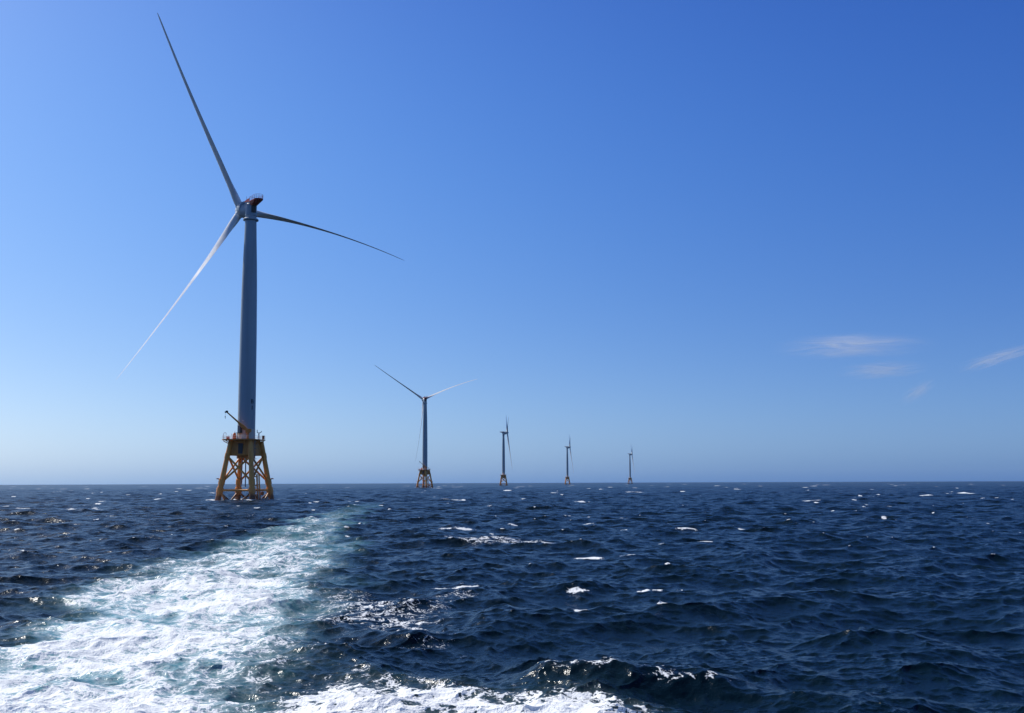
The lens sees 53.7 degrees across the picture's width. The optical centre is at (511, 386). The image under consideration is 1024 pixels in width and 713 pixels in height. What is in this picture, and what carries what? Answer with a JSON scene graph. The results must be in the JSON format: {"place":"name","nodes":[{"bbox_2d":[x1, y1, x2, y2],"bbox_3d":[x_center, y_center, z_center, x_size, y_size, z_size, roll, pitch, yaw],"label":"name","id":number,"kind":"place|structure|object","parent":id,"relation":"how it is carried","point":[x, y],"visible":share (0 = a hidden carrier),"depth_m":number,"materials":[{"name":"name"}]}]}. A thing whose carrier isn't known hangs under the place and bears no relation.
{"place":"outdoors","nodes":[
{"label":"outdoors","id":0,"kind":"place"},
{"bbox_2d":[0,481,1023,712],"bbox_3d":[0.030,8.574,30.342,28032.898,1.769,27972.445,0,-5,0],"label":"sea","id":1,"kind":"structure","parent":0,"point":[775,597],"depth_m":49.90,"materials":[{"name":"liquid"}]},
{"bbox_2d":[118,13,399,499],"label":"wind turbine","id":2,"kind":"object","parent":1,"relation":"in","point":[244,445],"visible":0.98,"depth_m":353.33,"materials":[{"name":"white metal"}]},
{"bbox_2d":[376,366,475,487],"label":"wind turbine","id":3,"kind":"object","parent":1,"relation":"in","point":[424,471],"visible":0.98,"depth_m":1182.32,"materials":[{"name":"white metal"}]},
{"bbox_2d":[499,417,511,485],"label":"wind turbine","id":4,"kind":"object","parent":1,"relation":"in","point":[503,474],"visible":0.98,"depth_m":1994.73,"materials":[{"name":"white metal"}]},
{"bbox_2d":[565,437,573,483],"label":"wind turbine","id":5,"kind":"object","parent":1,"relation":"in","point":[567,447],"visible":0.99,"depth_m":2831.61,"materials":[{"name":"white metal"}]},
{"bbox_2d":[628,448,634,483],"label":"wind turbine","id":6,"kind":"object","parent":1,"relation":"in","point":[629,478],"visible":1,"depth_m":3567.21,"materials":[{"name":"white metal"}]},
{"bbox_2d":[0,0,1023,484],"label":"sky","id":7,"kind":"structure","parent":0,"point":[708,240],"materials":[{"name":"blue"}]}
]}

